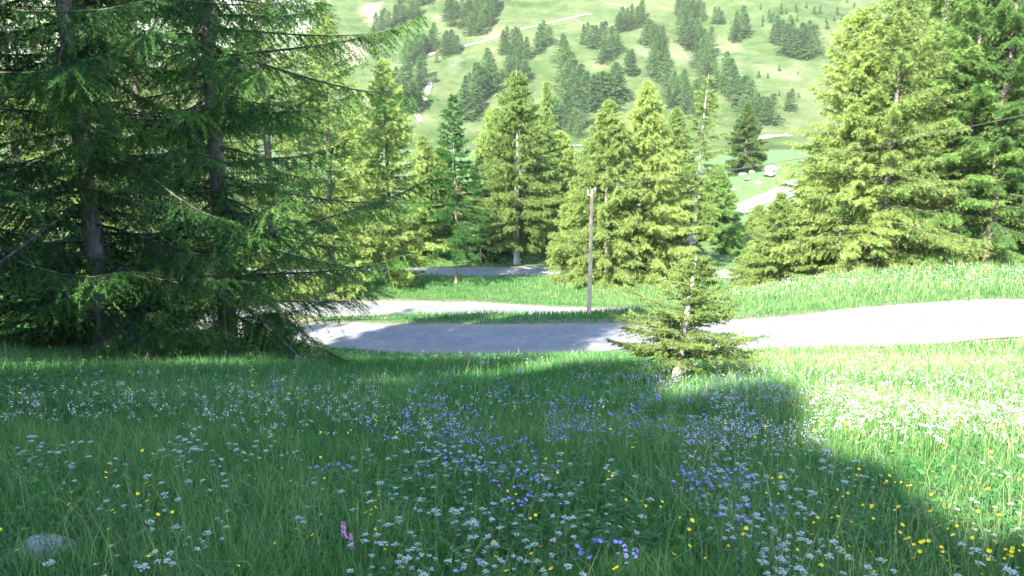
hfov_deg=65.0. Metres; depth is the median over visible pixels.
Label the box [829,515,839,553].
buttercup flower
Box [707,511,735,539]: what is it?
violet flower
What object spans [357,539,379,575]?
umbel flower
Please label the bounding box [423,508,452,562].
umbel flower
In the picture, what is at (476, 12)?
hill conifer
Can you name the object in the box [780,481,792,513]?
umbel flower
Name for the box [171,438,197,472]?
umbel flower
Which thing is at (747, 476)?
violet flower
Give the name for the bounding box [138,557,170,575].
umbel flower
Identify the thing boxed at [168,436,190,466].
umbel flower
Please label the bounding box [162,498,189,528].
umbel flower
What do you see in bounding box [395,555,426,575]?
umbel flower
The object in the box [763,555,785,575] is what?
umbel flower
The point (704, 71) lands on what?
hill conifer
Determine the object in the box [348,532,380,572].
umbel flower
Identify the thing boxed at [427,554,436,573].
umbel flower
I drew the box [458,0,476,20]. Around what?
hill conifer
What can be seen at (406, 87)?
hill conifer
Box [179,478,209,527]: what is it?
umbel flower
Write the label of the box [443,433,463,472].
umbel flower
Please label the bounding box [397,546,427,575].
umbel flower
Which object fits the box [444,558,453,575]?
umbel flower
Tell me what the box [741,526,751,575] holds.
buttercup flower
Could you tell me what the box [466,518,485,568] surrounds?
umbel flower
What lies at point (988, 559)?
buttercup flower
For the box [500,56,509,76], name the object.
hill conifer
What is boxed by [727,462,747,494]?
umbel flower
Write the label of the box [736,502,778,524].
violet flower
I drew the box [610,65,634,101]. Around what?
hill conifer
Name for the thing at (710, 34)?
hill conifer
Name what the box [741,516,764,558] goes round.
umbel flower
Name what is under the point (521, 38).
hill conifer
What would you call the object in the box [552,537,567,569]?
buttercup flower
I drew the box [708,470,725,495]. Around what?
umbel flower
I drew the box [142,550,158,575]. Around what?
umbel flower
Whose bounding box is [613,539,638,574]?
violet flower
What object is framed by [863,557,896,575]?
umbel flower
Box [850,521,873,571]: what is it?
buttercup flower
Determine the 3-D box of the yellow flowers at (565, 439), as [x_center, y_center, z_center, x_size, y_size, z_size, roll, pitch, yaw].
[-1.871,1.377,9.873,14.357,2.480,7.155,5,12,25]
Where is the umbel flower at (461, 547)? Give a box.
[438,509,470,568]
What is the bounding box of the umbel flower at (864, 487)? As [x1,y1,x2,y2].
[851,475,874,503]
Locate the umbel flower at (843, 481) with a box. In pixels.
[841,480,865,516]
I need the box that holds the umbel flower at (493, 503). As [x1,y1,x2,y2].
[483,502,503,536]
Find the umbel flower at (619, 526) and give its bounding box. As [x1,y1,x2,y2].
[598,522,621,555]
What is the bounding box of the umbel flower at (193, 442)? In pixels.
[179,428,202,456]
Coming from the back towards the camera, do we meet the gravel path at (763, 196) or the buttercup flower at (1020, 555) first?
the gravel path at (763, 196)
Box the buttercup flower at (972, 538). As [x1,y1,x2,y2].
[953,536,974,575]
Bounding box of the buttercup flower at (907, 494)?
[902,484,911,511]
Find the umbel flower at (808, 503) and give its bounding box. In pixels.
[795,490,820,521]
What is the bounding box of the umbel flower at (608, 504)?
[604,503,623,553]
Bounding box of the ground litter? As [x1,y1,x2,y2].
[289,317,394,321]
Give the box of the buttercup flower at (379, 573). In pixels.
[374,528,385,575]
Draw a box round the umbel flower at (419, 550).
[399,542,421,574]
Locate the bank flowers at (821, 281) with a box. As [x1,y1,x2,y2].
[733,263,1023,298]
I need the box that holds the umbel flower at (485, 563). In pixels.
[477,560,488,575]
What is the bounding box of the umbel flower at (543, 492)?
[527,477,549,510]
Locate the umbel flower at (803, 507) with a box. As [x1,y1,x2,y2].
[798,505,823,547]
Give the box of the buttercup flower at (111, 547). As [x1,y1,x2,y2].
[100,527,124,565]
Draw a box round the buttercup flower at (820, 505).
[813,487,826,529]
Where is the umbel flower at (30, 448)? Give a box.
[19,435,43,465]
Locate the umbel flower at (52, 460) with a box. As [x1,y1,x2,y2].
[37,451,60,487]
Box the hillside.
[0,0,1023,149]
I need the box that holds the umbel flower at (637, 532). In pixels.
[634,514,661,550]
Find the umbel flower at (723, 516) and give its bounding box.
[705,513,733,562]
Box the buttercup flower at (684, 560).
[672,544,690,575]
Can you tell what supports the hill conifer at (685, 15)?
on the hillside
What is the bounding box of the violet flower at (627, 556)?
[616,540,638,573]
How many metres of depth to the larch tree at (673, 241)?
75.31 m
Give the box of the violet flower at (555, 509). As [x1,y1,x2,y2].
[543,492,561,526]
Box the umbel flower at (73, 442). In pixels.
[71,440,93,465]
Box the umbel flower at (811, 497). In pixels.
[798,491,825,559]
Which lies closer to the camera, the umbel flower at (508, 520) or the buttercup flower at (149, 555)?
the buttercup flower at (149, 555)
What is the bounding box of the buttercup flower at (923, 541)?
[903,538,925,575]
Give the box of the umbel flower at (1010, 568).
[1003,566,1015,575]
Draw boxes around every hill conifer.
[368,12,380,32]
[370,25,378,42]
[376,11,387,27]
[376,15,387,35]
[379,8,389,27]
[385,11,395,26]
[388,66,400,90]
[390,5,401,25]
[390,67,415,88]
[390,77,404,108]
[393,0,408,13]
[394,0,409,20]
[396,47,406,66]
[399,75,407,104]
[400,83,417,111]
[401,40,416,62]
[402,59,416,90]
[404,80,424,114]
[405,0,418,18]
[409,79,421,111]
[411,39,421,59]
[411,56,429,85]
[413,0,422,14]
[414,52,430,77]
[416,81,427,105]
[419,33,428,53]
[425,29,438,51]
[428,22,441,46]
[434,34,452,55]
[438,0,453,17]
[440,30,453,51]
[441,1,448,21]
[445,29,457,50]
[446,9,455,26]
[448,33,458,53]
[449,0,457,16]
[449,9,459,25]
[449,38,461,53]
[449,83,480,120]
[454,10,467,28]
[455,1,461,17]
[455,3,470,26]
[456,35,463,49]
[457,0,465,13]
[457,92,474,119]
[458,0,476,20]
[459,75,471,101]
[460,10,478,35]
[467,72,473,89]
[467,83,480,112]
[468,82,479,108]
[469,62,480,92]
[470,12,481,32]
[470,72,487,101]
[471,9,480,29]
[472,11,490,34]
[472,83,485,110]
[474,62,486,94]
[478,67,491,94]
[479,0,484,12]
[479,9,491,27]
[480,48,500,82]
[480,75,489,98]
[482,4,493,26]
[483,58,496,93]
[488,5,496,23]
[488,63,504,92]
[490,0,495,17]
[495,31,511,55]
[499,26,511,50]
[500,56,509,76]
[502,58,514,79]
[503,50,514,70]
[507,29,515,51]
[508,26,518,53]
[510,54,517,70]
[512,27,524,48]
[514,49,525,69]
[515,33,526,57]
[515,61,520,70]
[519,60,532,81]
[521,59,534,78]
[522,37,532,58]
[532,23,548,46]
[532,31,543,53]
[539,20,553,45]
[544,27,554,43]
[544,99,559,127]
[549,33,575,61]
[550,54,573,90]
[550,95,562,128]
[551,97,563,125]
[553,39,573,66]
[554,38,562,60]
[554,65,567,94]
[555,106,565,129]
[556,58,580,84]
[556,61,572,96]
[557,41,576,65]
[557,68,577,98]
[559,91,576,122]
[560,48,574,78]
[560,71,580,98]
[561,91,572,116]
[561,101,573,132]
[562,72,579,102]
[564,112,579,135]
[568,109,583,131]
[571,77,581,108]
[572,63,591,97]
[572,115,587,137]
[574,70,595,109]
[577,79,596,108]
[578,95,592,126]
[579,24,586,44]
[580,22,592,44]
[580,73,604,111]
[583,25,600,48]
[586,72,606,109]
[587,25,601,48]
[589,70,612,112]
[590,39,611,63]
[592,73,624,109]
[596,21,604,38]
[596,80,615,109]
[598,21,613,45]
[598,32,610,57]
[607,26,618,50]
[607,61,631,98]
[608,42,618,58]
[609,38,620,54]
[609,62,632,97]
[609,79,621,104]
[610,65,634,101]
[613,14,623,31]
[615,31,624,52]
[617,13,623,30]
[618,12,630,29]
[619,6,627,24]
[621,49,638,73]
[622,14,631,30]
[623,49,637,76]
[627,14,635,29]
[629,56,639,76]
[631,6,644,25]
[632,13,639,28]
[637,18,652,44]
[637,26,651,43]
[639,3,644,22]
[640,0,646,13]
[640,7,646,22]
[641,43,657,70]
[643,23,666,47]
[643,48,660,77]
[646,20,655,43]
[648,33,662,58]
[651,42,662,66]
[651,54,663,81]
[653,51,661,77]
[653,53,675,82]
[653,61,666,82]
[659,62,671,85]
[659,72,670,97]
[660,26,669,42]
[661,40,672,66]
[661,76,675,99]
[663,86,674,108]
[665,70,680,99]
[668,77,684,105]
[670,9,691,33]
[671,20,685,43]
[672,69,690,94]
[673,0,680,14]
[674,0,687,17]
[675,73,694,106]
[676,79,694,112]
[677,12,693,40]
[679,9,695,30]
[680,26,696,50]
[682,18,698,44]
[682,91,691,113]
[686,42,699,66]
[686,97,701,118]
[687,27,698,49]
[689,0,699,18]
[689,79,705,103]
[689,96,700,117]
[690,79,701,101]
[691,17,702,39]
[691,44,704,67]
[691,48,704,72]
[693,2,701,17]
[694,22,703,42]
[695,0,704,16]
[695,55,705,81]
[696,37,706,51]
[696,60,716,83]
[698,1,708,21]
[698,48,721,75]
[698,57,714,92]
[700,45,710,68]
[700,54,717,78]
[703,38,714,52]
[706,26,720,55]
[709,7,720,23]
[709,63,718,86]
[713,7,724,23]
[713,57,730,92]
[715,51,731,88]
[718,10,726,23]
[720,58,738,94]
[721,64,739,97]
[722,63,738,94]
[724,74,736,100]
[726,10,746,38]
[727,18,743,41]
[728,75,743,105]
[728,76,753,107]
[730,74,756,110]
[731,5,756,36]
[734,80,758,116]
[736,83,748,110]
[736,99,745,123]
[738,14,752,35]
[750,95,765,122]
[751,102,762,126]
[753,92,763,120]
[756,96,768,121]
[757,96,777,124]
[760,92,785,124]
[764,14,781,42]
[768,25,775,42]
[771,19,784,44]
[772,23,795,55]
[775,19,800,55]
[779,3,783,14]
[783,92,792,110]
[786,28,805,56]
[786,88,799,111]
[787,22,814,58]
[789,35,805,57]
[791,34,808,56]
[799,23,819,58]
[803,20,819,51]
[807,33,814,55]
[810,24,821,53]
[812,24,826,53]
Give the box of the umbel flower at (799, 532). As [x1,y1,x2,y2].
[786,531,817,567]
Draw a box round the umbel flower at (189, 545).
[184,536,201,565]
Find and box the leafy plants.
[0,340,1023,573]
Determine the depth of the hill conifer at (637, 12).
423.88 m
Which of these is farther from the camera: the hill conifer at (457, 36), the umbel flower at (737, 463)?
the hill conifer at (457, 36)
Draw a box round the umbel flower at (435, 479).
[427,458,449,492]
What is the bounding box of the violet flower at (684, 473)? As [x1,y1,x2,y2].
[672,472,692,503]
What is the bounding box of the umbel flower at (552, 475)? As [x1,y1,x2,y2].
[539,460,562,496]
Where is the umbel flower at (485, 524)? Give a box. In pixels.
[478,507,498,543]
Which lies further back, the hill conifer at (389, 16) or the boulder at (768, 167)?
the hill conifer at (389, 16)
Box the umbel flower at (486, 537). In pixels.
[449,520,490,572]
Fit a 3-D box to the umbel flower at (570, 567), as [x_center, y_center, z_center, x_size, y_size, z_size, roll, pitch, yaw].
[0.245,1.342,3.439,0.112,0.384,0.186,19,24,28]
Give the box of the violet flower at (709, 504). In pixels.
[702,494,732,530]
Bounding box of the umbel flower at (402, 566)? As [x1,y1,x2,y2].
[398,549,418,575]
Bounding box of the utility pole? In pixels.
[587,187,595,314]
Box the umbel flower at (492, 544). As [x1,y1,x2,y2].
[481,543,506,575]
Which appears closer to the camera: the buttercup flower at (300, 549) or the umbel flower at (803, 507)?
the buttercup flower at (300, 549)
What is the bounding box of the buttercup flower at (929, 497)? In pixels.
[921,470,937,511]
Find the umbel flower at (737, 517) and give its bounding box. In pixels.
[726,514,743,547]
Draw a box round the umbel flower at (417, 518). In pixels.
[410,507,430,541]
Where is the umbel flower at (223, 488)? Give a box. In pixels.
[208,472,228,513]
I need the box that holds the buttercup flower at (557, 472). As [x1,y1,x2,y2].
[541,471,558,522]
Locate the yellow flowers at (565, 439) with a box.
[13,346,1020,492]
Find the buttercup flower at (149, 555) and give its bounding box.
[147,549,157,574]
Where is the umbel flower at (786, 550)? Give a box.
[762,542,789,574]
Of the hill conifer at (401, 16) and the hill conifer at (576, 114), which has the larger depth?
the hill conifer at (401, 16)
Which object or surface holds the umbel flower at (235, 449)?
on the meadow ground at (746, 190)
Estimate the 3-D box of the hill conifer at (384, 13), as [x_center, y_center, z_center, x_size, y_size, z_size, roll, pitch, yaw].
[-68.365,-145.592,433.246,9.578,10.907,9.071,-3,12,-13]
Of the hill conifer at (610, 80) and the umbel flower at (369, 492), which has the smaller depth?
the umbel flower at (369, 492)
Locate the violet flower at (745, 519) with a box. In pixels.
[736,504,748,536]
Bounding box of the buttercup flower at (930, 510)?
[924,509,931,552]
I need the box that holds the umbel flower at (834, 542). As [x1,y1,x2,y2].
[814,539,843,575]
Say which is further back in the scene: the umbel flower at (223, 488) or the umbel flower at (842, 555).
the umbel flower at (223, 488)
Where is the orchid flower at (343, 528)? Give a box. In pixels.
[340,521,347,554]
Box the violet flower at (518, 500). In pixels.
[488,496,519,540]
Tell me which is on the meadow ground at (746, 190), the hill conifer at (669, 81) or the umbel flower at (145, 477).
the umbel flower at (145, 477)
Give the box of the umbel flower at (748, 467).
[742,457,761,483]
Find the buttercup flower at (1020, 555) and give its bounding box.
[1015,543,1023,570]
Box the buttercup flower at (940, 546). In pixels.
[926,539,943,573]
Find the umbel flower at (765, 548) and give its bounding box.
[756,547,767,565]
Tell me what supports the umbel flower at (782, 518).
on the meadow ground at (746, 190)
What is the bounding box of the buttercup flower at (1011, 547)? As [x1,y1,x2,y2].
[1001,546,1014,575]
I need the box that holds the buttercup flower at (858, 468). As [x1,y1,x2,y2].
[852,467,868,509]
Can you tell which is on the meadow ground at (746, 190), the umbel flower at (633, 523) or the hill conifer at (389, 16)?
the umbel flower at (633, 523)
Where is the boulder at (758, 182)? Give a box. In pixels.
[754,180,761,184]
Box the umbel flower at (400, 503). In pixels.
[388,487,408,515]
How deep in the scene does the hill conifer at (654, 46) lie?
366.98 m
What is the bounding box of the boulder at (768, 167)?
[764,165,775,170]
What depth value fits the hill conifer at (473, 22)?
422.94 m
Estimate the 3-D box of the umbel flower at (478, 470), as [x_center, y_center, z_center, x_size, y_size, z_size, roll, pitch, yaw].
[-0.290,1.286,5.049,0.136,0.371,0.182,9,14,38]
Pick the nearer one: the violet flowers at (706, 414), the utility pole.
the violet flowers at (706, 414)
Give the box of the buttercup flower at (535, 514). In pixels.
[524,513,536,545]
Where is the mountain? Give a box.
[0,0,328,67]
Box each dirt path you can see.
[398,13,590,67]
[414,79,433,121]
[758,134,791,138]
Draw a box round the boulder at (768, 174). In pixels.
[764,171,774,176]
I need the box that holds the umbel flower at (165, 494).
[159,492,170,524]
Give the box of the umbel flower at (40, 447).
[30,435,48,463]
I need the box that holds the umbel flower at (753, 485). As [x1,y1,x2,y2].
[734,473,759,516]
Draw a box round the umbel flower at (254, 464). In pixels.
[244,453,260,480]
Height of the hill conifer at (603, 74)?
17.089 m
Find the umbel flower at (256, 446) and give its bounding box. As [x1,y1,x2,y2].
[251,440,271,477]
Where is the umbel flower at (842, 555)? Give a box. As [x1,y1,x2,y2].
[826,548,852,575]
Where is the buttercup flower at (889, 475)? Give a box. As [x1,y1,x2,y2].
[871,474,890,514]
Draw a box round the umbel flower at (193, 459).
[178,448,197,480]
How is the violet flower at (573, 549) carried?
on the meadow ground at (746, 190)
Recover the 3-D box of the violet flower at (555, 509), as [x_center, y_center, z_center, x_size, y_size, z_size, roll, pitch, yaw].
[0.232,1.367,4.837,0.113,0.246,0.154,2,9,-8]
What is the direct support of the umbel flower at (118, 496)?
on the meadow ground at (746, 190)
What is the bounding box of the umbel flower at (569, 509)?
[555,492,582,532]
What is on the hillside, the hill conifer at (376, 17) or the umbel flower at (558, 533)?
the hill conifer at (376, 17)
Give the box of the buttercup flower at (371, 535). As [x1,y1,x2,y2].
[364,511,381,554]
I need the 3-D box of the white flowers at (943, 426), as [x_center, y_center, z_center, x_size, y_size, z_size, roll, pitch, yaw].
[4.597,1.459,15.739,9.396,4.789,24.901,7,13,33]
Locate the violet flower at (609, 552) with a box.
[603,540,633,571]
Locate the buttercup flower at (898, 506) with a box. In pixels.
[892,505,909,557]
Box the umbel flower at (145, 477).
[143,474,166,515]
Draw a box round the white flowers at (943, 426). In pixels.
[0,333,1023,471]
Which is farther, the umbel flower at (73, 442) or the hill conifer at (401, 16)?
the hill conifer at (401, 16)
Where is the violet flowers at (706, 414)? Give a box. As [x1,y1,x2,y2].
[266,366,758,478]
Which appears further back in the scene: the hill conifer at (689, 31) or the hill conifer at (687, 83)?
the hill conifer at (689, 31)
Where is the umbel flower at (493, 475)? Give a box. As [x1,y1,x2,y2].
[482,462,503,499]
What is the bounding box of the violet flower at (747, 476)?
[736,475,755,500]
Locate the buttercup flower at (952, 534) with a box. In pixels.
[941,533,957,575]
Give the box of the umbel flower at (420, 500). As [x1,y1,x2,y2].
[409,497,425,531]
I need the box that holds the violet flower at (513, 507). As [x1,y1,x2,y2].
[491,506,518,540]
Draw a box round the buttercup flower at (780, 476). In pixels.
[764,475,782,526]
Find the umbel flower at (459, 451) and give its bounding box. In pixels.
[444,445,467,477]
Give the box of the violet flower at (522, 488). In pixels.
[518,481,540,513]
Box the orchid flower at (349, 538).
[348,534,353,574]
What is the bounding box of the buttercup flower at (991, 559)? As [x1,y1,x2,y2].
[989,540,1009,575]
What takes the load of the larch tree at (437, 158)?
on the meadow ground at (746, 190)
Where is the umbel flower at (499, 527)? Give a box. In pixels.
[474,517,503,564]
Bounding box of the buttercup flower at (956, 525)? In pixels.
[945,524,959,571]
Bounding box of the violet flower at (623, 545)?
[598,539,627,575]
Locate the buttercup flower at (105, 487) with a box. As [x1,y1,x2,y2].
[98,471,108,510]
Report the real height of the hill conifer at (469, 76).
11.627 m
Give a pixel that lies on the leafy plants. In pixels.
(585, 531)
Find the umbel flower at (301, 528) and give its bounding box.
[290,516,306,564]
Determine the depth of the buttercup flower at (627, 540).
4.32 m
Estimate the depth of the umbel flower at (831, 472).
5.17 m
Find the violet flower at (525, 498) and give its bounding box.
[520,495,534,522]
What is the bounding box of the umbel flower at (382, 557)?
[366,541,395,575]
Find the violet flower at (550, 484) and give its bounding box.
[537,469,559,502]
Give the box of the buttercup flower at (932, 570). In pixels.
[923,550,944,574]
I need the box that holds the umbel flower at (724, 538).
[718,535,746,567]
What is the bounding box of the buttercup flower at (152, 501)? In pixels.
[144,482,162,528]
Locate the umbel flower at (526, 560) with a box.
[523,542,561,574]
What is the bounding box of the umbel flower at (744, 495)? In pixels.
[727,483,749,515]
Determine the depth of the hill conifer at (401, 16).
440.59 m
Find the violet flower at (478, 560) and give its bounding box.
[453,558,481,575]
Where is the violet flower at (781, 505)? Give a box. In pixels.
[746,504,787,536]
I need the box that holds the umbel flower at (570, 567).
[564,563,586,575]
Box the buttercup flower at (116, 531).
[110,509,132,561]
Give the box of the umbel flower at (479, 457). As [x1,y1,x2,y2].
[471,454,484,489]
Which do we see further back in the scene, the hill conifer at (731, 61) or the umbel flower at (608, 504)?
the hill conifer at (731, 61)
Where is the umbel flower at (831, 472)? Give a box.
[818,464,840,500]
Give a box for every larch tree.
[0,0,145,317]
[0,0,232,356]
[0,0,318,361]
[0,0,457,369]
[0,92,22,316]
[2,0,152,311]
[54,0,212,312]
[134,9,292,313]
[221,0,353,303]
[268,0,408,298]
[315,108,404,266]
[343,57,448,287]
[396,134,451,262]
[412,146,465,249]
[452,70,568,264]
[456,107,526,206]
[462,163,520,255]
[519,79,569,256]
[526,130,580,241]
[544,184,601,279]
[546,98,671,289]
[571,141,604,225]
[592,80,711,285]
[601,251,768,381]
[626,172,701,262]
[658,108,701,231]
[665,74,731,246]
[675,183,696,242]
[693,166,748,242]
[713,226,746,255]
[725,229,790,282]
[727,191,816,289]
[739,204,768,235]
[758,4,943,276]
[770,132,854,281]
[773,0,997,274]
[836,23,942,268]
[842,0,1023,268]
[875,0,1023,266]
[886,0,1023,264]
[889,0,1019,267]
[925,1,1017,261]
[969,69,1023,260]
[972,5,1023,262]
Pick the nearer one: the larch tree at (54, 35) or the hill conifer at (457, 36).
the larch tree at (54, 35)
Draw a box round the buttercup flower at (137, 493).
[127,492,145,531]
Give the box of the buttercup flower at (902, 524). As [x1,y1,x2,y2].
[883,523,904,571]
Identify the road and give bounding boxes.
[182,266,1023,354]
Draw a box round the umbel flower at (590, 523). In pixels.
[583,509,593,552]
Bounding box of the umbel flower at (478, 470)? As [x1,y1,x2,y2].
[453,467,481,511]
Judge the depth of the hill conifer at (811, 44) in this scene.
387.80 m
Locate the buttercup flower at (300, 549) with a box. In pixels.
[294,528,313,573]
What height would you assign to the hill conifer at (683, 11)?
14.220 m
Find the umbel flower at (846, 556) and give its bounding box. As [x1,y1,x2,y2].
[824,553,850,575]
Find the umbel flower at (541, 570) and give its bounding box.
[539,567,546,575]
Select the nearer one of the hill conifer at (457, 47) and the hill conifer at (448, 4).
the hill conifer at (457, 47)
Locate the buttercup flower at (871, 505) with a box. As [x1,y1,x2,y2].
[863,504,882,548]
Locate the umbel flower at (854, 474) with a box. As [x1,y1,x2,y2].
[843,459,867,493]
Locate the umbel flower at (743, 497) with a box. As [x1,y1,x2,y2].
[728,496,759,527]
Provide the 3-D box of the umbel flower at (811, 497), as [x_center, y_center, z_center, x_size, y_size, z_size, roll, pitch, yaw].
[1.635,1.303,4.353,0.135,0.408,0.181,-2,11,-8]
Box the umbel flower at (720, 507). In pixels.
[710,506,732,546]
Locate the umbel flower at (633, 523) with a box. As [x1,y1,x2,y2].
[624,497,653,543]
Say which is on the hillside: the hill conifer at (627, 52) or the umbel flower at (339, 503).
the hill conifer at (627, 52)
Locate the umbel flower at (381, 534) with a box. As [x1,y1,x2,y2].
[375,519,383,563]
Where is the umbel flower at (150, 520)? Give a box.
[126,519,160,571]
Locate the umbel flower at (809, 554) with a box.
[795,553,813,575]
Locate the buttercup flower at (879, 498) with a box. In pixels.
[872,482,885,520]
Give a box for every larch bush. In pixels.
[0,244,120,350]
[112,241,217,354]
[228,308,309,356]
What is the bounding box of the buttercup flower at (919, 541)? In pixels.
[908,540,924,575]
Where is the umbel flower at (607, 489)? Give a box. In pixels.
[603,478,614,509]
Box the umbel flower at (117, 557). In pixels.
[93,544,120,575]
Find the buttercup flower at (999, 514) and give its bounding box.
[996,513,1007,553]
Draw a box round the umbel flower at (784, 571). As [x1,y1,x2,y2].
[775,567,786,575]
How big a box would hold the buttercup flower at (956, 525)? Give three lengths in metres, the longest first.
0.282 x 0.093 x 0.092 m
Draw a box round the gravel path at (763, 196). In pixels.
[736,179,797,211]
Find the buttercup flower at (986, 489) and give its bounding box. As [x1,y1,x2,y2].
[978,488,993,521]
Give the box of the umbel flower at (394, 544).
[374,522,402,572]
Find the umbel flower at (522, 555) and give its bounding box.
[505,538,528,571]
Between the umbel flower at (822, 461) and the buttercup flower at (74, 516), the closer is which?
the buttercup flower at (74, 516)
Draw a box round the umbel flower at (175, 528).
[172,524,194,572]
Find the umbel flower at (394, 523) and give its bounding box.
[389,516,404,549]
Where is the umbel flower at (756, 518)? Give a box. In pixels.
[747,515,773,556]
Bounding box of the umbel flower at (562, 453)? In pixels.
[547,452,571,498]
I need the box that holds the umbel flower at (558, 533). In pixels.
[549,531,575,573]
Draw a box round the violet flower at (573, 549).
[548,533,595,574]
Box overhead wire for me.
[596,115,1022,187]
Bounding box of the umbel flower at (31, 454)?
[15,440,44,472]
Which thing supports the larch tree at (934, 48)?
on the meadow ground at (746, 190)
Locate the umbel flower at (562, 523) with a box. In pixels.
[552,517,576,558]
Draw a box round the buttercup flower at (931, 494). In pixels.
[916,493,932,534]
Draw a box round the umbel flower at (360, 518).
[350,500,373,555]
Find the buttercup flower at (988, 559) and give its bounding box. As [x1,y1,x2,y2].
[986,549,991,575]
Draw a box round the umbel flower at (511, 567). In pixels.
[498,554,521,575]
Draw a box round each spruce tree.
[417,93,492,282]
[450,158,509,263]
[723,103,768,177]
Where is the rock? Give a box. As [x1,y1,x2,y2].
[0,534,78,574]
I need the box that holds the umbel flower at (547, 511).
[533,493,561,542]
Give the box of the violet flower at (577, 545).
[569,544,582,574]
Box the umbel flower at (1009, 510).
[993,502,1021,532]
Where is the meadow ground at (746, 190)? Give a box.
[0,150,1023,575]
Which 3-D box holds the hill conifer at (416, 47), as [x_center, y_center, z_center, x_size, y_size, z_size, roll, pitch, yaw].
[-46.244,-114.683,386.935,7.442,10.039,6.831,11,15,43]
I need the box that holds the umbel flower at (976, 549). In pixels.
[958,542,981,574]
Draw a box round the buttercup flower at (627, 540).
[618,498,630,554]
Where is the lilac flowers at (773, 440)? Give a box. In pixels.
[297,276,1023,487]
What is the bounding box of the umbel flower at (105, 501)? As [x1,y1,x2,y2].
[97,499,125,539]
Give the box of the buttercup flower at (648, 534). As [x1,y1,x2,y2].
[640,500,651,552]
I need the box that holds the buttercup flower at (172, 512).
[156,510,185,552]
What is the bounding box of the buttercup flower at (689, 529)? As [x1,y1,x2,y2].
[675,518,694,575]
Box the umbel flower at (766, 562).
[754,559,768,575]
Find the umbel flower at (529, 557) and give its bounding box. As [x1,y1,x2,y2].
[524,545,542,574]
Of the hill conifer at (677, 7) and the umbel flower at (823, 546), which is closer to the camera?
the umbel flower at (823, 546)
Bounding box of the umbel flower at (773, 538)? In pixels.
[761,529,780,554]
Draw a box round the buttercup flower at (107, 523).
[92,491,110,538]
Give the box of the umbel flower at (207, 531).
[195,530,229,575]
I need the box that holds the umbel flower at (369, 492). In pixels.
[364,481,392,526]
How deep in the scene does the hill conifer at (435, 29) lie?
404.79 m
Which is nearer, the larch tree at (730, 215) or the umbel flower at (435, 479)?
the umbel flower at (435, 479)
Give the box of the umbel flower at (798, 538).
[783,537,814,569]
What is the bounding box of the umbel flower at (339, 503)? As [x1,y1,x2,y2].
[327,489,344,524]
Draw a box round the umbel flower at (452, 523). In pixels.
[450,521,462,555]
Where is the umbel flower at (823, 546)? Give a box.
[816,538,832,568]
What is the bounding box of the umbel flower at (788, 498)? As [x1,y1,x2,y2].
[774,485,798,519]
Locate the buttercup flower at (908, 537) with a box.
[899,536,910,573]
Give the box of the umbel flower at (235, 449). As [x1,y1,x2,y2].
[219,448,245,486]
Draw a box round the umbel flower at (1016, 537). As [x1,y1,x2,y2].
[1001,527,1023,558]
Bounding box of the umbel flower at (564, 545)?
[551,514,576,561]
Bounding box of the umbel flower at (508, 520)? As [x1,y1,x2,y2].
[500,498,524,546]
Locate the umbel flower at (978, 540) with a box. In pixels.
[966,528,994,558]
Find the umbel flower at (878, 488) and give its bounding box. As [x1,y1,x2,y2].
[872,474,887,497]
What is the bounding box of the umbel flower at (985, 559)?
[969,551,994,571]
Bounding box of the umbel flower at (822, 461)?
[809,459,825,497]
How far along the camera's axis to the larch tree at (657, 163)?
61.31 m
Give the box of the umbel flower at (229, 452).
[215,442,237,471]
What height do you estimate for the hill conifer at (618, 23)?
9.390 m
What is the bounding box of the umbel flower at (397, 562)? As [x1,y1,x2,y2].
[395,555,428,575]
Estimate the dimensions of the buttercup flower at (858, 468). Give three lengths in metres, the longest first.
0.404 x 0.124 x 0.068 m
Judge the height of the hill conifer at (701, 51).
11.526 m
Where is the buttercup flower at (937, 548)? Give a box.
[933,522,946,564]
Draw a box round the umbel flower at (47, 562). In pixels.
[42,559,55,575]
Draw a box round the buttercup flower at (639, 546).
[633,504,648,556]
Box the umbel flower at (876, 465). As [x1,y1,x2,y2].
[869,454,884,477]
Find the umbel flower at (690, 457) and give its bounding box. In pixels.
[683,455,706,499]
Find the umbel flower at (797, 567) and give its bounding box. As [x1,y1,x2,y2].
[794,565,807,575]
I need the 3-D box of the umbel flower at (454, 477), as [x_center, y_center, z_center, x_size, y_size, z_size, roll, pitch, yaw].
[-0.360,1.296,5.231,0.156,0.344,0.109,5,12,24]
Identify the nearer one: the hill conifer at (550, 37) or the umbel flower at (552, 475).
the umbel flower at (552, 475)
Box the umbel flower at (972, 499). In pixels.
[955,498,979,536]
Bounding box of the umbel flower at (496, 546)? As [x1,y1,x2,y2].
[484,541,502,575]
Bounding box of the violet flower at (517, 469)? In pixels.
[506,468,525,497]
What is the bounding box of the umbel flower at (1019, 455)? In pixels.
[997,454,1023,489]
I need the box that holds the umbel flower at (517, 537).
[506,514,527,567]
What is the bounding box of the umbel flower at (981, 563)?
[954,560,985,575]
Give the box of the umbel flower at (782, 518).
[779,511,806,541]
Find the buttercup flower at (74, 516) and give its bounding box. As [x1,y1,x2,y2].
[67,491,84,539]
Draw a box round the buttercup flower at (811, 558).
[810,533,819,574]
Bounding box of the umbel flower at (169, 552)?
[154,550,188,575]
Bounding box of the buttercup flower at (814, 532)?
[811,516,819,552]
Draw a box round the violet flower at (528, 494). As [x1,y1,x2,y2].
[513,478,536,509]
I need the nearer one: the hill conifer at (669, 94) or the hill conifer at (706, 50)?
the hill conifer at (669, 94)
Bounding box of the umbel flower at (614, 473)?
[594,464,616,493]
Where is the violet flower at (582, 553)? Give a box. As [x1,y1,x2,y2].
[573,539,596,574]
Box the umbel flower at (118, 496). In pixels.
[112,484,136,518]
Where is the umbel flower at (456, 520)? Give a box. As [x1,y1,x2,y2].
[455,507,469,537]
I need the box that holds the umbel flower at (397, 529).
[386,519,412,562]
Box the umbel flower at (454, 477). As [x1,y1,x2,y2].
[447,461,469,508]

